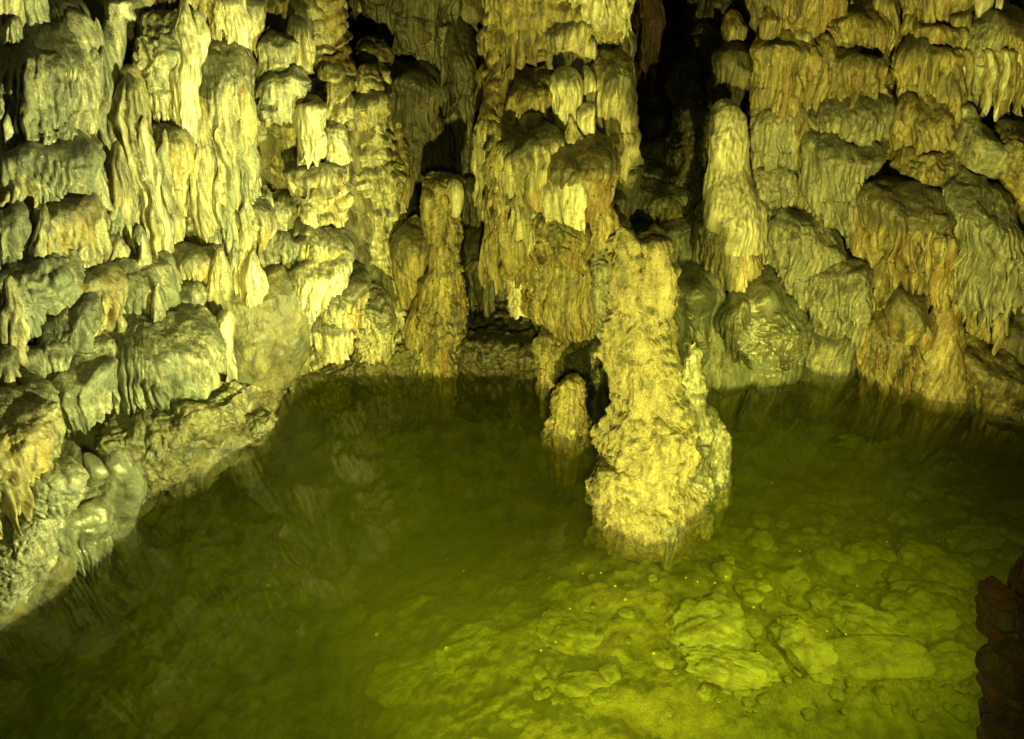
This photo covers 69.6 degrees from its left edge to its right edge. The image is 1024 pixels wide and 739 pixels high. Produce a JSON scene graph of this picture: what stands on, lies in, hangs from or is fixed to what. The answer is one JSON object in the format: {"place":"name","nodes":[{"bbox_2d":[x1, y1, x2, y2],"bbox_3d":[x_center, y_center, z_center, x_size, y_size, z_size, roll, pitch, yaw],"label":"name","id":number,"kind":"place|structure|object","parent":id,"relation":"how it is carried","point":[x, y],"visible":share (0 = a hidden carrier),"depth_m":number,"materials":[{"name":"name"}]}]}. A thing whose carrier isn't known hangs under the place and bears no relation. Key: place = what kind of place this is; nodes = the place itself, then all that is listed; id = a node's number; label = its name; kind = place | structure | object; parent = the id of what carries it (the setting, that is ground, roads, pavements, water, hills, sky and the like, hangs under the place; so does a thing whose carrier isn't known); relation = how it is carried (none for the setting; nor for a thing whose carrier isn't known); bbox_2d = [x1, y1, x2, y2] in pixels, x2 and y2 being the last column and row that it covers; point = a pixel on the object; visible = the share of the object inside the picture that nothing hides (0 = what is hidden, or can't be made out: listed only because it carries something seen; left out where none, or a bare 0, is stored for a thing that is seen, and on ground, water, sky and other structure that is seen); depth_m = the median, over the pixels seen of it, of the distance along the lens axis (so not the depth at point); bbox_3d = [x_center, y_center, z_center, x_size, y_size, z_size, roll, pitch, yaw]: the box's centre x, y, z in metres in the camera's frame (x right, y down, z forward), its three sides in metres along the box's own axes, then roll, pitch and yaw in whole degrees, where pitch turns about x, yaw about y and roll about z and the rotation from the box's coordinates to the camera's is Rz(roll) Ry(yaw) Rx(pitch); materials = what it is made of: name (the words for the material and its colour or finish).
{"place":"outdoors","nodes":[
{"label":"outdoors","id":0,"kind":"place"},
{"bbox_2d":[0,403,1023,738],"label":"pool bed","id":1,"kind":"object","parent":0,"point":[214,637],"visible":0.37,"depth_m":6.88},
{"bbox_2d":[0,513,61,611],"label":"flowstone toe","id":2,"kind":"object","parent":1,"relation":"on","point":[28,559],"visible":0.38,"depth_m":5.57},
{"bbox_2d":[0,416,107,681],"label":"rock mound","id":3,"kind":"object","parent":1,"relation":"on","point":[40,629],"visible":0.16,"depth_m":6.04,"materials":[{"name":"stone"}]},
{"bbox_2d":[56,495,128,631],"bbox_3d":[-3.656,1.706,6.348,0.744,1.675,0.605,0,36,0],"label":"wet ledge","id":4,"kind":"object","parent":1,"relation":"on","point":[91,597],"visible":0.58,"depth_m":6.19,"materials":[{"name":"stone"}]},
{"bbox_2d":[94,379,278,548],"bbox_3d":[-2.930,0.880,7.053,0.948,1.946,1.825,20,40,25],"label":"rock ledge","id":5,"kind":"object","parent":1,"relation":"on","point":[164,448],"visible":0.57,"depth_m":6.38,"materials":[{"name":"stone"}]},
{"bbox_2d":[254,0,370,424],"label":"flowstone column","id":6,"kind":"structure","parent":1,"relation":"on","point":[302,112],"depth_m":7.04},
{"bbox_2d":[344,63,408,424],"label":"flowstone column","id":7,"kind":"structure","parent":1,"relation":"on","point":[380,185],"depth_m":7.86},
{"bbox_2d":[362,658,429,708],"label":"sunken stone","id":8,"kind":"object","parent":1,"relation":"on","point":[390,684],"visible":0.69,"depth_m":6.19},
{"bbox_2d":[322,325,537,424],"bbox_3d":[-0.922,0.090,8.690,2.535,1.234,0.558,0,36,0],"label":"rock ledge","id":9,"kind":"object","parent":1,"relation":"on","point":[488,384],"visible":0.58,"depth_m":8.53,"materials":[{"name":"brown stone"}]},
{"bbox_2d":[404,171,468,429],"bbox_3d":[-0.903,-0.646,8.241,0.887,3.135,0.672,0,36,0],"label":"stalagmite","id":10,"kind":"object","parent":1,"relation":"on","point":[436,330],"visible":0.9,"depth_m":8.01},
{"bbox_2d":[433,619,502,673],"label":"sunken stone","id":11,"kind":"object","parent":1,"relation":"on","point":[469,641],"visible":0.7,"depth_m":6.35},
{"bbox_2d":[470,0,643,423],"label":"flowstone column","id":12,"kind":"structure","parent":1,"relation":"on","point":[557,79],"depth_m":6.83,"materials":[{"name":"stone"}]},
{"bbox_2d":[540,373,591,487],"bbox_3d":[0.572,0.679,7.720,0.552,1.441,0.425,0,36,0],"label":"stalagmite","id":13,"kind":"object","parent":1,"relation":"on","point":[566,437],"visible":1,"depth_m":7.55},
{"bbox_2d":[536,605,601,658],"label":"sunken stone","id":14,"kind":"object","parent":1,"relation":"on","point":[571,633],"visible":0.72,"depth_m":6.21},
{"bbox_2d":[555,669,610,696],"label":"sunken stone","id":15,"kind":"object","parent":1,"relation":"on","point":[580,682],"visible":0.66,"depth_m":5.83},
{"bbox_2d":[599,661,622,683],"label":"sunken cobble","id":16,"kind":"object","parent":1,"relation":"on","point":[610,672],"visible":0.95,"depth_m":5.88,"materials":[{"name":"stone"}]},
{"bbox_2d":[582,225,732,574],"bbox_3d":[1.435,0.482,6.362,1.532,3.805,1.212,0,36,0],"label":"stalagmite","id":17,"kind":"object","parent":1,"relation":"on","point":[658,482],"visible":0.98,"depth_m":6.18,"materials":[{"name":"stone"}]},
{"bbox_2d":[650,649,675,668],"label":"sunken cobble","id":18,"kind":"object","parent":1,"relation":"on","point":[663,658],"visible":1,"depth_m":5.90,"materials":[{"name":"stone"}]},
{"bbox_2d":[665,592,753,650],"bbox_3d":[1.638,2.158,6.114,0.702,0.224,0.590,-11,37,-15],"label":"sunken stone","id":19,"kind":"object","parent":1,"relation":"on","point":[716,619],"visible":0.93,"depth_m":6.07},
{"bbox_2d":[673,262,755,432],"bbox_3d":[2.238,-0.149,8.332,1.183,2.033,0.747,0,36,0],"label":"smooth cone","id":20,"kind":"object","parent":1,"relation":"on","point":[701,299],"visible":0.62,"depth_m":8.00,"materials":[{"name":"stone"}]},
{"bbox_2d":[710,561,732,580],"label":"sunken cobble","id":21,"kind":"object","parent":1,"relation":"on","point":[720,570],"visible":0.95,"depth_m":6.69,"materials":[{"name":"stone"}]},
{"bbox_2d":[678,645,780,690],"bbox_3d":[1.729,2.353,5.843,0.764,0.188,0.420,0,36,0],"label":"sunken stone","id":22,"kind":"object","parent":1,"relation":"on","point":[731,668],"visible":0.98,"depth_m":5.76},
{"bbox_2d":[739,590,764,603],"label":"sunken cobble","id":23,"kind":"object","parent":1,"relation":"on","point":[752,596],"visible":1,"depth_m":6.45,"materials":[{"name":"stone"}]},
{"bbox_2d":[745,529,773,550],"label":"sunken cobble","id":24,"kind":"object","parent":1,"relation":"on","point":[761,539],"visible":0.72,"depth_m":7.26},
{"bbox_2d":[749,510,771,528],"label":"sunken cobble","id":25,"kind":"object","parent":1,"relation":"on","point":[760,519],"visible":0.85,"depth_m":7.82,"materials":[{"name":"stone"}]},
{"bbox_2d":[713,264,812,432],"bbox_3d":[2.780,-0.137,8.320,0.954,2.063,0.961,26,44,32],"label":"round boulder","id":26,"kind":"object","parent":1,"relation":"on","point":[762,326],"visible":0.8,"depth_m":7.89,"materials":[{"name":"stone"}]},
{"bbox_2d":[692,98,797,292],"bbox_3d":[2.483,-1.790,7.809,0.908,2.075,1.203,29,45,33],"label":"stalagmite","id":27,"kind":"object","parent":26,"relation":"on","point":[740,196],"visible":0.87,"depth_m":7.54,"materials":[{"name":"stone"}]},
{"bbox_2d":[767,614,838,681],"bbox_3d":[2.407,2.273,6.083,0.460,0.233,0.575,-19,40,-25],"label":"sunken stone","id":28,"kind":"object","parent":1,"relation":"on","point":[805,646],"visible":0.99,"depth_m":5.99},
{"bbox_2d":[803,585,834,611],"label":"sunken cobble","id":29,"kind":"object","parent":1,"relation":"on","point":[816,598],"visible":0.97,"depth_m":6.62,"materials":[{"name":"stone"}]},
{"bbox_2d":[811,547,856,575],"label":"sunken stone","id":30,"kind":"object","parent":1,"relation":"on","point":[835,561],"visible":1,"depth_m":7.12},
{"bbox_2d":[820,490,851,507],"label":"sunken cobble","id":31,"kind":"object","parent":1,"relation":"on","point":[836,497],"visible":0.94,"depth_m":8.25,"materials":[{"name":"stone"}]},
{"bbox_2d":[841,541,868,564],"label":"sunken cobble","id":32,"kind":"object","parent":1,"relation":"on","point":[858,551],"visible":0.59,"depth_m":7.28,"materials":[{"name":"stone"}]},
{"bbox_2d":[829,595,907,635],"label":"sunken stone","id":33,"kind":"object","parent":1,"relation":"on","point":[857,617],"visible":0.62,"depth_m":6.43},
{"bbox_2d":[834,430,906,448],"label":"sunken stone","id":34,"kind":"object","parent":1,"relation":"on","point":[852,440],"visible":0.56,"depth_m":8.78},
{"bbox_2d":[859,538,897,562],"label":"sunken stone","id":35,"kind":"object","parent":1,"relation":"on","point":[877,551],"visible":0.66,"depth_m":7.29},
{"bbox_2d":[830,634,936,683],"bbox_3d":[3.078,2.440,6.186,0.864,0.201,0.406,-2,36,-3],"label":"sunken stone","id":36,"kind":"object","parent":1,"relation":"on","point":[867,658],"visible":0.83,"depth_m":6.09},
{"bbox_2d":[845,308,925,445],"bbox_3d":[4.232,0.082,8.418,0.901,1.786,0.744,0,36,0],"label":"flowstone apron","id":37,"kind":"object","parent":1,"relation":"on","point":[889,371],"visible":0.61,"depth_m":8.14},
{"bbox_2d":[885,280,934,349],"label":"flowstone dome","id":38,"kind":"structure","parent":37,"relation":"on","point":[906,313],"depth_m":7.52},
{"bbox_2d":[885,506,918,528],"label":"sunken cobble","id":39,"kind":"object","parent":1,"relation":"on","point":[901,517],"visible":0.94,"depth_m":7.90,"materials":[{"name":"stone"}]},
{"bbox_2d":[879,586,962,647],"bbox_3d":[3.675,2.245,6.670,0.662,0.274,0.571,-14,38,-18],"label":"sunken stone","id":40,"kind":"object","parent":1,"relation":"on","point":[925,615],"visible":0.81,"depth_m":6.57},
{"bbox_2d":[890,580,957,594],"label":"sunken stone","id":41,"kind":"object","parent":1,"relation":"on","point":[901,585],"visible":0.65,"depth_m":6.89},
{"bbox_2d":[896,538,975,589],"bbox_3d":[4.119,1.928,7.176,0.755,0.186,0.492,30,45,34],"label":"sunken stone","id":42,"kind":"object","parent":1,"relation":"on","point":[939,564],"visible":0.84,"depth_m":7.12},
{"bbox_2d":[927,640,978,685],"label":"sunken stone","id":43,"kind":"object","parent":1,"relation":"on","point":[953,660],"visible":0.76,"depth_m":6.15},
{"bbox_2d":[949,704,969,723],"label":"sunken cobble","id":44,"kind":"object","parent":1,"relation":"on","point":[959,712],"visible":1,"depth_m":5.82,"materials":[{"name":"stone"}]},
{"bbox_2d":[957,623,977,642],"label":"sunken cobble","id":45,"kind":"object","parent":1,"relation":"on","point":[967,633],"visible":0.97,"depth_m":6.52,"materials":[{"name":"stone"}]},
{"bbox_2d":[944,524,1006,553],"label":"sunken stone","id":46,"kind":"object","parent":1,"relation":"on","point":[960,539],"visible":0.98,"depth_m":7.49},
{"bbox_2d":[969,549,991,567],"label":"sunken cobble","id":47,"kind":"object","parent":1,"relation":"on","point":[982,558],"visible":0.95,"depth_m":7.30,"materials":[{"name":"stone"}]},
{"bbox_2d":[997,523,1023,544],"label":"sunken cobble","id":48,"kind":"object","parent":1,"relation":"on","point":[1012,533],"visible":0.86,"depth_m":7.52,"materials":[{"name":"stone"}]},
{"bbox_2d":[0,0,1023,577],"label":"cave wall","id":49,"kind":"structure","parent":0,"point":[240,466],"depth_m":6.99,"materials":[{"name":"stone"}]},
{"bbox_2d":[0,344,53,386],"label":"flowstone stub","id":50,"kind":"object","parent":49,"relation":"attached to","point":[10,374],"visible":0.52,"depth_m":5.17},
{"bbox_2d":[0,368,59,404],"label":"flowstone lip","id":51,"kind":"object","parent":49,"relation":"attached to","point":[36,384],"visible":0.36,"depth_m":5.18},
{"bbox_2d":[0,389,65,539],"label":"flowstone apron","id":52,"kind":"object","parent":49,"relation":"attached to","point":[32,431],"visible":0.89,"depth_m":4.95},
{"bbox_2d":[30,453,89,519],"bbox_3d":[-3.231,0.839,5.217,0.482,0.441,0.380,0,36,0],"label":"rock pillow","id":53,"kind":"object","parent":52,"relation":"on","point":[59,489],"visible":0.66,"depth_m":5.12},
{"bbox_2d":[0,248,86,342],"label":"flowstone shelf","id":54,"kind":"object","parent":49,"relation":"attached to","point":[50,285],"visible":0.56,"depth_m":5.40,"materials":[{"name":"stone"}]},
{"bbox_2d":[0,0,101,204],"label":"flowstone shelf","id":55,"kind":"object","parent":49,"relation":"attached to","point":[44,100],"visible":0.67,"depth_m":5.23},
{"bbox_2d":[0,0,50,44],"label":"flowstone lump","id":56,"kind":"object","parent":55,"relation":"on","point":[16,16],"visible":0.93,"depth_m":5.09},
{"bbox_2d":[0,192,111,270],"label":"flowstone shelf","id":57,"kind":"object","parent":49,"relation":"attached to","point":[79,224],"visible":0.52,"depth_m":5.45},
{"bbox_2d":[0,128,117,214],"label":"flowstone shelf","id":58,"kind":"object","parent":49,"relation":"attached to","point":[75,167],"visible":0.56,"depth_m":5.32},
{"bbox_2d":[35,291,104,378],"bbox_3d":[-3.559,-0.139,5.883,0.583,0.948,0.664,25,43,30],"label":"flowstone shelf","id":59,"kind":"object","parent":49,"relation":"attached to","point":[67,334],"visible":0.59,"depth_m":5.62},
{"bbox_2d":[52,313,127,437],"bbox_3d":[-3.489,0.240,6.073,0.734,1.249,0.784,0,36,0],"label":"flowstone cushion","id":60,"kind":"object","parent":49,"relation":"on","point":[84,386],"visible":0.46,"depth_m":5.76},
{"bbox_2d":[80,261,127,335],"bbox_3d":[-3.501,-0.452,6.051,0.627,0.916,0.652,20,40,25],"label":"flowstone shelf","id":61,"kind":"object","parent":49,"relation":"attached to","point":[107,281],"visible":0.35,"depth_m":5.88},
{"bbox_2d":[97,0,135,150],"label":"flowstone rib","id":62,"kind":"object","parent":49,"relation":"attached to","point":[118,14],"visible":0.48,"depth_m":5.72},
{"bbox_2d":[108,233,130,261],"bbox_3d":[-3.371,-0.922,6.081,0.341,0.636,0.362,14,38,18],"label":"flowstone bulb","id":63,"kind":"object","parent":49,"relation":"attached to","point":[120,248],"visible":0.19,"depth_m":6.06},
{"bbox_2d":[106,184,140,253],"bbox_3d":[-3.427,-1.133,6.288,0.534,1.145,0.458,9,37,12],"label":"flowstone drapery","id":64,"kind":"object","parent":49,"relation":"attached to","point":[114,227],"visible":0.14,"depth_m":6.08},
{"bbox_2d":[104,64,185,257],"bbox_3d":[-3.150,-1.552,6.262,0.464,1.861,0.658,16,39,21],"label":"drapery sheet","id":65,"kind":"object","parent":49,"relation":"hanging from","point":[164,229],"visible":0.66,"depth_m":6.11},
{"bbox_2d":[113,250,182,315],"bbox_3d":[-3.289,-0.497,6.518,0.794,1.190,0.673,0,36,0],"label":"flowstone shelf","id":66,"kind":"object","parent":49,"relation":"attached to","point":[161,269],"visible":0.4,"depth_m":6.17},
{"bbox_2d":[130,7,180,122],"bbox_3d":[-2.960,-2.419,6.264,0.590,1.210,0.485,0,36,0],"label":"rock boss","id":67,"kind":"object","parent":49,"relation":"attached to","point":[155,54],"visible":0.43,"depth_m":5.97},
{"bbox_2d":[103,302,237,417],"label":"flowstone block","id":68,"kind":"structure","parent":49,"relation":"attached to","point":[182,352],"depth_m":6.16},
{"bbox_2d":[152,122,195,216],"bbox_3d":[-3.050,-1.698,6.560,0.648,1.000,0.490,0,36,0],"label":"flowstone drapery","id":69,"kind":"object","parent":49,"relation":"attached to","point":[182,144],"visible":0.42,"depth_m":6.29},
{"bbox_2d":[172,210,225,306],"bbox_3d":[-2.977,-1.082,6.808,0.624,1.389,0.971,-8,37,-10],"label":"flowstone hood","id":70,"kind":"object","parent":49,"relation":"attached to","point":[192,255],"visible":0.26,"depth_m":6.64,"materials":[{"name":"stone"}]},
{"bbox_2d":[162,0,253,56],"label":"hanging drapery","id":71,"kind":"object","parent":49,"relation":"hanging from","point":[203,8],"visible":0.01,"depth_m":6.14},
{"bbox_2d":[199,37,262,239],"bbox_3d":[-2.682,-1.965,6.911,0.771,2.617,1.080,22,41,27],"label":"flowstone canopy","id":72,"kind":"object","parent":49,"relation":"attached to","point":[224,64],"visible":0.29,"depth_m":6.47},
{"bbox_2d":[250,182,277,268],"bbox_3d":[-2.544,-1.114,7.567,0.526,1.522,0.517,24,42,29],"label":"tapered drape","id":73,"kind":"object","parent":49,"relation":"attached to","point":[262,207],"visible":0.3,"depth_m":7.18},
{"bbox_2d":[231,263,312,392],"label":"rock slope","id":74,"kind":"structure","parent":49,"relation":"attached to","point":[271,341],"depth_m":7.47,"materials":[{"name":"stone"}]},
{"bbox_2d":[263,189,299,268],"bbox_3d":[-2.368,-1.187,7.710,0.557,1.387,0.551,0,36,0],"label":"flowstone tier","id":75,"kind":"object","parent":49,"relation":"attached to","point":[282,247],"visible":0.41,"depth_m":7.38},
{"bbox_2d":[345,0,364,49],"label":"drapery strip","id":76,"kind":"object","parent":49,"relation":"attached to","point":[355,28],"visible":0.23,"depth_m":7.54,"materials":[{"name":"brown stone"}]},
{"bbox_2d":[352,34,394,68],"bbox_3d":[-1.406,-3.042,7.329,0.412,0.498,0.405,-23,42,-28],"label":"rock lump","id":77,"kind":"object","parent":49,"relation":"attached to","point":[369,49],"visible":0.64,"depth_m":7.18,"materials":[{"name":"brown stone"}]},
{"bbox_2d":[386,119,414,222],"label":"ribbed pillar","id":78,"kind":"structure","parent":49,"relation":"attached to","point":[400,156],"depth_m":7.97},
{"bbox_2d":[389,203,428,377],"bbox_3d":[-1.225,-0.833,8.776,0.756,2.651,1.593,0,36,0],"label":"rock buttress","id":79,"kind":"object","parent":49,"relation":"attached to","point":[408,251],"visible":0.38,"depth_m":8.07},
{"bbox_2d":[360,0,462,137],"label":"flowstone mantle","id":80,"kind":"object","parent":49,"relation":"attached to","point":[419,36],"visible":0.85,"depth_m":7.48,"materials":[{"name":"brown stone"}]},
{"bbox_2d":[403,110,474,181],"bbox_3d":[-0.848,-2.356,8.510,1.131,1.572,0.673,-21,41,-26],"label":"flowstone tongue","id":81,"kind":"object","parent":49,"relation":"attached to","point":[426,155],"visible":0.44,"depth_m":8.07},
{"bbox_2d":[439,17,480,174],"bbox_3d":[-0.639,-2.999,8.292,0.655,1.815,0.617,-19,40,-24],"label":"flowstone mantle","id":82,"kind":"object","parent":49,"relation":"attached to","point":[457,108],"visible":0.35,"depth_m":8.02,"materials":[{"name":"brown stone"}]},
{"bbox_2d":[460,175,483,227],"bbox_3d":[-0.525,-1.709,8.858,0.780,1.329,0.423,22,42,28],"label":"drapery strip","id":83,"kind":"object","parent":49,"relation":"attached to","point":[468,214],"visible":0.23,"depth_m":8.54,"materials":[{"name":"brown stone"}]},
{"bbox_2d":[459,224,505,327],"bbox_3d":[-0.341,-1.063,8.887,0.810,1.397,0.880,30,45,34],"label":"rock overhang","id":84,"kind":"object","parent":49,"relation":"attached to","point":[477,293],"visible":0.21,"depth_m":8.61,"materials":[{"name":"brown stone"}]},
{"bbox_2d":[530,324,575,437],"bbox_3d":[0.467,0.204,8.352,0.502,1.522,0.416,20,40,25],"label":"rock block","id":85,"kind":"object","parent":49,"relation":"attached to","point":[549,350],"visible":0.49,"depth_m":8.03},
{"bbox_2d":[516,339,602,430],"bbox_3d":[0.550,0.195,8.433,0.980,1.355,0.453,14,38,18],"label":"rock block","id":86,"kind":"object","parent":49,"relation":"attached to","point":[584,363],"visible":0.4,"depth_m":8.19,"materials":[{"name":"brown stone"}]},
{"bbox_2d":[613,166,640,219],"bbox_3d":[1.139,-1.740,7.701,0.269,0.785,0.771,13,38,17],"label":"rock fin","id":87,"kind":"object","parent":49,"relation":"attached to","point":[629,188],"visible":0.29,"depth_m":7.71,"materials":[{"name":"stone"}]},
{"bbox_2d":[632,0,665,98],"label":"stained curtain","id":88,"kind":"object","parent":49,"relation":"hanging from","point":[648,21],"visible":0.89,"depth_m":8.03,"materials":[{"name":"stone"}]},
{"bbox_2d":[630,136,697,267],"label":"flowstone terrace","id":89,"kind":"structure","parent":49,"relation":"attached to","point":[658,188],"depth_m":8.01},
{"bbox_2d":[663,0,752,208],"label":"rock pinnacle","id":90,"kind":"object","parent":49,"relation":"attached to","point":[709,70],"visible":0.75,"depth_m":7.68,"materials":[{"name":"stone"}]},
{"bbox_2d":[746,102,814,173],"bbox_3d":[2.767,-2.266,7.647,0.762,1.190,0.586,21,41,26],"label":"flowstone hood","id":91,"kind":"object","parent":49,"relation":"attached to","point":[775,143],"visible":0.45,"depth_m":7.42,"materials":[{"name":"stone"}]},
{"bbox_2d":[749,0,848,125],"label":"hanging drapery","id":92,"kind":"object","parent":49,"relation":"hanging from","point":[787,62],"visible":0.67,"depth_m":6.99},
{"bbox_2d":[765,205,846,313],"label":"flowstone dome","id":93,"kind":"structure","parent":49,"relation":"attached to","point":[804,245],"depth_m":7.64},
{"bbox_2d":[798,233,874,423],"bbox_3d":[3.546,-0.347,8.392,0.845,2.302,0.859,26,43,31],"label":"rock shoulder","id":94,"kind":"object","parent":49,"relation":"attached to","point":[840,310],"visible":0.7,"depth_m":7.96},
{"bbox_2d":[792,128,886,253],"bbox_3d":[3.440,-1.856,7.804,1.078,1.589,0.963,0,36,0],"label":"flowstone mantle","id":95,"kind":"object","parent":49,"relation":"attached to","point":[837,173],"visible":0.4,"depth_m":7.35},
{"bbox_2d":[808,89,896,149],"bbox_3d":[3.390,-2.451,7.477,0.901,0.963,0.774,-29,45,-34],"label":"flowstone shelf","id":96,"kind":"object","parent":49,"relation":"attached to","point":[865,120],"visible":0.37,"depth_m":7.15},
{"bbox_2d":[827,0,896,108],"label":"flowstone shelf","id":97,"kind":"object","parent":49,"relation":"attached to","point":[867,70],"visible":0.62,"depth_m":6.91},
{"bbox_2d":[856,171,957,314],"bbox_3d":[4.102,-1.047,7.777,1.041,1.998,1.039,-27,44,-32],"label":"flowstone drape","id":98,"kind":"object","parent":49,"relation":"attached to","point":[908,237],"visible":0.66,"depth_m":7.25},
{"bbox_2d":[887,145,962,187],"bbox_3d":[4.148,-1.995,7.348,0.562,0.741,0.745,-27,44,-32],"label":"flowstone boss","id":99,"kind":"object","parent":49,"relation":"attached to","point":[934,169],"visible":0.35,"depth_m":7.14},
{"bbox_2d":[893,0,974,154],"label":"flowstone tier","id":100,"kind":"object","parent":49,"relation":"attached to","point":[926,118],"visible":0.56,"depth_m":6.94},
{"bbox_2d":[897,305,971,451],"bbox_3d":[4.799,0.088,8.151,0.818,1.852,0.628,0,36,0],"label":"flow cone","id":101,"kind":"object","parent":49,"relation":"attached to","point":[938,410],"visible":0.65,"depth_m":8.00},
{"bbox_2d":[939,166,1023,330],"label":"flowstone drape","id":102,"kind":"object","parent":49,"relation":"attached to","point":[984,276],"visible":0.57,"depth_m":7.10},
{"bbox_2d":[954,103,1008,181],"bbox_3d":[4.544,-2.080,7.138,0.629,0.909,0.545,0,36,0],"label":"shield formation","id":103,"kind":"object","parent":49,"relation":"hanging from","point":[980,149],"visible":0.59,"depth_m":6.96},
{"bbox_2d":[946,309,1023,472],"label":"rock slope","id":104,"kind":"structure","parent":49,"relation":"attached to","point":[987,434],"depth_m":7.80,"materials":[{"name":"stone"}]},
{"bbox_2d":[959,1,1023,127],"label":"straw canopy","id":105,"kind":"object","parent":49,"relation":"attached to","point":[993,47],"visible":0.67,"depth_m":6.75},
{"bbox_2d":[993,117,1023,225],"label":"rock bulge","id":106,"kind":"object","parent":49,"relation":"attached to","point":[1008,133],"visible":0.61,"depth_m":6.93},
{"bbox_2d":[974,551,1023,738],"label":"foreground rock","id":107,"kind":"object","parent":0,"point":[999,659],"visible":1,"depth_m":2.79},
{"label":"pool water","id":108,"kind":"structure","parent":0,"visible":0},
{"bbox_2d":[82,449,152,589],"bbox_3d":[-3.392,1.306,6.264,0.820,2.067,0.620,73,76,53],"label":"wet rock","id":109,"kind":"object","parent":108,"relation":"on","point":[118,478],"visible":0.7,"depth_m":6.25,"materials":[{"name":"stone"}]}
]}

